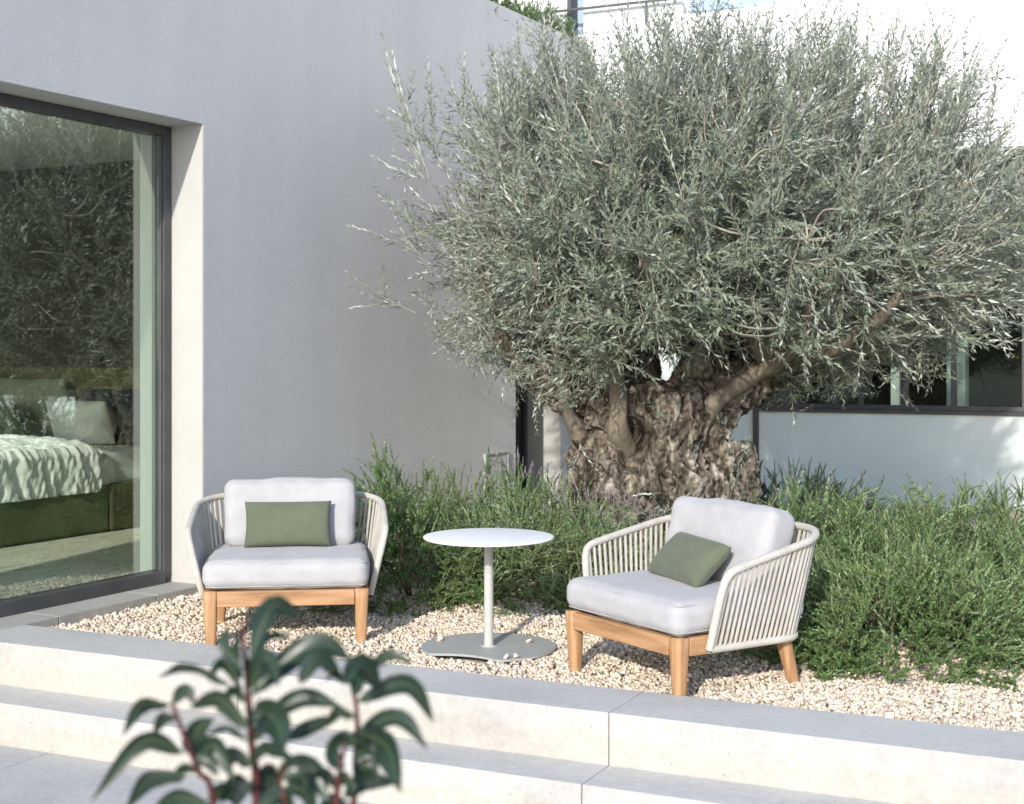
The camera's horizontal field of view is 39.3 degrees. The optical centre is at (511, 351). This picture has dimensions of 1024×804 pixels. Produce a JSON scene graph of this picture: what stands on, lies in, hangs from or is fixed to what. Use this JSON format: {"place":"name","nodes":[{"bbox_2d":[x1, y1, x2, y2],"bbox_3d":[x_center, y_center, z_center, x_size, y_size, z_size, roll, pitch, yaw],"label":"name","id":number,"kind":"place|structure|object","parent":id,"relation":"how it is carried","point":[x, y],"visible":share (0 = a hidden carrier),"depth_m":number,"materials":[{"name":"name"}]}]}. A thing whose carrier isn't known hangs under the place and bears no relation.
{"place":"outdoors","nodes":[
{"label":"outdoors","id":0,"kind":"place"},
{"bbox_2d":[0,745,370,803],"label":"patio","id":1,"kind":"structure","parent":0,"point":[31,777],"depth_m":5.11,"materials":[{"name":"grey concrete"}]},
{"bbox_2d":[91,595,433,803],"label":"potted shrub","id":2,"kind":"object","parent":1,"relation":"on","point":[307,778],"visible":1,"depth_m":1.50,"materials":[{"name":"green plant"}]},
{"bbox_2d":[50,499,1023,731],"bbox_3d":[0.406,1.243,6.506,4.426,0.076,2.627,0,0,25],"label":"gravel","id":3,"kind":"structure","parent":0,"point":[872,696],"depth_m":5.65,"materials":[{"name":"beige gravel"}]},
{"bbox_2d":[185,477,388,644],"bbox_3d":[-0.992,0.912,6.367,0.873,0.677,0.723,0,0,-7],"label":"armchair","id":4,"kind":"object","parent":3,"relation":"on","point":[231,570],"visible":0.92,"depth_m":6.18,"materials":[{"name":"white fabric"}]},
{"bbox_2d":[244,501,330,546],"bbox_3d":[-1.000,0.770,6.396,0.385,0.205,0.106,0,-19,-7],"label":"throw pillow","id":5,"kind":"object","parent":4,"relation":"on","point":[287,523],"visible":1,"depth_m":6.35,"materials":[{"name":"green fabric"}]},
{"bbox_2d":[301,429,548,617],"bbox_3d":[-0.524,0.855,7.264,1.233,0.948,1.464,0,0,-17],"label":"rosemary shrub","id":6,"kind":"object","parent":3,"relation":"on","point":[397,503],"visible":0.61,"depth_m":7.01,"materials":[{"name":"green plant"}]},
{"bbox_2d":[383,446,561,578],"bbox_3d":[-0.207,0.917,8.165,1.204,0.814,1.130,0,0,0],"label":"rosemary shrub","id":7,"kind":"object","parent":3,"relation":"on","point":[489,493],"visible":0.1,"depth_m":8.10,"materials":[{"name":"green plant"}]},
{"bbox_2d":[421,528,555,661],"bbox_3d":[-0.097,0.997,5.946,0.560,0.466,0.554,0,0,0],"label":"side table","id":8,"kind":"object","parent":3,"relation":"on","point":[489,643],"visible":0.99,"depth_m":5.92,"materials":[{"name":"white metal"}]},
{"bbox_2d":[436,635,442,640],"bbox_3d":[-0.302,1.211,6.040,0.030,0.032,0.024,0,0,43],"label":"pebble","id":9,"kind":"object","parent":8,"relation":"on","point":[440,638],"visible":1,"depth_m":6.04,"materials":[{"name":"beige stone"}]},
{"bbox_2d":[398,446,644,616],"bbox_3d":[0.004,0.903,7.331,1.273,0.851,1.636,0,0,0],"label":"lavender shrub","id":10,"kind":"object","parent":3,"relation":"on","point":[543,521],"visible":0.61,"depth_m":7.05,"materials":[{"name":"green plant"}]},
{"bbox_2d":[482,452,569,528],"bbox_3d":[0.336,0.998,9.345,1.192,0.682,1.246,0,0,0],"label":"rosemary shrub","id":11,"kind":"object","parent":3,"relation":"on","point":[520,467],"visible":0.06,"depth_m":9.37,"materials":[{"name":"green plant"}]},
{"bbox_2d":[507,479,666,614],"bbox_3d":[0.446,0.982,6.986,0.974,0.706,1.089,0,0,0],"label":"lavender shrub","id":12,"kind":"object","parent":3,"relation":"on","point":[548,595],"visible":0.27,"depth_m":6.94,"materials":[{"name":"green plant"}]},
{"bbox_2d":[345,0,1023,571],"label":"olive tree","id":13,"kind":"object","parent":3,"relation":"on","point":[587,294],"visible":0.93,"depth_m":7.53,"materials":[{"name":"green plant"}]},
{"bbox_2d":[565,496,818,695],"bbox_3d":[0.687,0.912,5.467,0.723,0.677,0.873,0,0,-33],"label":"armchair","id":14,"kind":"object","parent":3,"relation":"on","point":[750,593],"visible":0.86,"depth_m":5.28,"materials":[{"name":"white fabric"}]},
{"bbox_2d":[648,532,730,587],"bbox_3d":[0.673,0.794,5.470,0.205,0.106,0.385,-46,16,-14],"label":"throw pillow","id":15,"kind":"object","parent":14,"relation":"on","point":[692,560],"visible":0.99,"depth_m":5.37,"materials":[{"name":"green fabric"}]},
{"bbox_2d":[623,531,834,569],"bbox_3d":[1.014,1.057,6.929,1.166,0.556,1.075,0,0,-34],"label":"rosemary shrub","id":16,"kind":"object","parent":3,"relation":"on","point":[653,549],"depth_m":6.74,"materials":[{"name":"green plant"}]},
{"bbox_2d":[754,457,901,550],"bbox_3d":[1.696,0.996,8.868,1.477,0.704,1.308,0,0,0],"label":"rosemary shrub","id":17,"kind":"object","parent":3,"relation":"on","point":[807,484],"visible":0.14,"depth_m":8.88,"materials":[{"name":"green plant"}]},
{"bbox_2d":[750,459,943,621],"bbox_3d":[1.517,0.941,7.068,1.349,0.800,1.506,0,0,0],"label":"rosemary shrub","id":18,"kind":"object","parent":3,"relation":"on","point":[852,508],"visible":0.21,"depth_m":6.96,"materials":[{"name":"green plant"}]},
{"bbox_2d":[735,503,1023,691],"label":"rosemary shrub","id":19,"kind":"object","parent":3,"relation":"on","point":[841,602],"visible":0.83,"depth_m":5.58,"materials":[{"name":"green plant"}]},
{"bbox_2d":[820,478,1023,622],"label":"rosemary shrub","id":20,"kind":"object","parent":3,"relation":"on","point":[991,542],"visible":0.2,"depth_m":6.82,"materials":[{"name":"green plant"}]},
{"bbox_2d":[821,466,1023,560],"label":"rosemary shrub","id":21,"kind":"object","parent":3,"relation":"on","point":[1001,510],"visible":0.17,"depth_m":7.67,"materials":[{"name":"green plant"}]},
{"bbox_2d":[886,532,1023,645],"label":"rosemary shrub","id":22,"kind":"object","parent":3,"relation":"on","point":[999,573],"visible":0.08,"depth_m":6.27,"materials":[{"name":"green plant"}]},
{"bbox_2d":[960,494,1023,602],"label":"rosemary shrub","id":23,"kind":"object","parent":3,"relation":"on","point":[997,526],"visible":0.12,"depth_m":6.99,"materials":[{"name":"green plant"}]},
{"label":"ground","id":24,"kind":"structure","parent":0,"visible":0},
{"bbox_2d":[0,0,584,629],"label":"grey house","id":25,"kind":"structure","parent":24,"relation":"on","point":[188,194],"depth_m":8.20,"materials":[{"name":"paint"}]},
{"bbox_2d":[0,526,139,598],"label":"rug","id":26,"kind":"object","parent":25,"relation":"on","point":[27,568],"depth_m":8.12,"materials":[{"name":"fabric"}]},
{"bbox_2d":[0,366,139,546],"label":"bed","id":27,"kind":"object","parent":26,"relation":"on","point":[54,487],"visible":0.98,"depth_m":9.18,"materials":[{"name":"green fabric"}]},
{"bbox_2d":[0,403,26,434],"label":"pillow","id":28,"kind":"object","parent":27,"relation":"on","point":[11,421],"visible":0.76,"depth_m":9.89,"materials":[{"name":"green fabric"}]},
{"bbox_2d":[0,378,69,436],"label":"pillow","id":29,"kind":"object","parent":27,"relation":"on","point":[28,398],"visible":0.63,"depth_m":10.20,"materials":[{"name":"green fabric"}]},
{"bbox_2d":[45,401,115,443],"bbox_3d":[-2.978,0.490,9.889,0.460,0.330,0.184,0,26,14],"label":"pillow","id":30,"kind":"object","parent":27,"relation":"on","point":[87,422],"visible":0.92,"depth_m":9.81,"materials":[{"name":"white fabric"}]},
{"bbox_2d":[80,388,139,445],"bbox_3d":[-2.769,0.460,10.026,0.580,0.420,0.193,0,16,28],"label":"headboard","id":31,"kind":"object","parent":27,"relation":"on","point":[123,407],"visible":0.53,"depth_m":9.90,"materials":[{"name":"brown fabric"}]},
{"bbox_2d":[0,93,170,617],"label":"window","id":32,"kind":"structure","parent":25,"relation":"in","point":[161,135],"depth_m":7.40,"materials":[{"name":"metal"}]},
{"bbox_2d":[483,451,508,503],"bbox_3d":[-0.109,0.896,10.104,0.019,0.367,0.350,0,0,28],"label":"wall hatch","id":33,"kind":"object","parent":25,"relation":"attached to","point":[493,456],"depth_m":10.10,"materials":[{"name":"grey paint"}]},
{"bbox_2d":[490,0,553,34],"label":"rooftop shrub","id":34,"kind":"object","parent":25,"relation":"on","point":[506,3],"visible":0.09,"depth_m":10.72,"materials":[{"name":"green plant"}]},
{"bbox_2d":[519,206,526,499],"bbox_3d":[-0.085,0.035,10.819,0.070,2.390,0.790,0,0,28],"label":"window","id":35,"kind":"structure","parent":25,"relation":"in","point":[522,405],"depth_m":11.14,"materials":[{"name":"metal"}]},
{"bbox_2d":[509,0,588,55],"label":"rooftop shrub","id":36,"kind":"object","parent":25,"relation":"on","point":[556,24],"visible":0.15,"depth_m":11.16,"materials":[{"name":"green plant"}]},
{"bbox_2d":[0,685,893,803],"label":"step","id":37,"kind":"object","parent":24,"relation":"on","point":[84,727],"visible":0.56,"depth_m":4.83,"materials":[{"name":"concrete"}]},
{"bbox_2d":[0,625,1023,803],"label":"step","id":38,"kind":"object","parent":24,"relation":"on","point":[884,759],"visible":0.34,"depth_m":4.79,"materials":[{"name":"concrete"}]},
{"bbox_2d":[493,0,1023,509],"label":"white house","id":39,"kind":"structure","parent":24,"relation":"on","point":[971,424],"depth_m":11.54,"materials":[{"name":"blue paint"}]},
{"bbox_2d":[567,0,583,35],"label":"window","id":40,"kind":"structure","parent":39,"relation":"in","point":[579,14],"depth_m":11.66,"materials":[{"name":"glass"}]},
{"bbox_2d":[686,0,775,14],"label":"window","id":41,"kind":"structure","parent":39,"relation":"in","point":[745,4],"depth_m":11.14,"materials":[{"name":"white glass"}]},
{"bbox_2d":[761,172,1023,411],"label":"window","id":42,"kind":"structure","parent":39,"relation":"in","point":[860,405],"depth_m":11.65,"materials":[{"name":"metal"}]}
]}

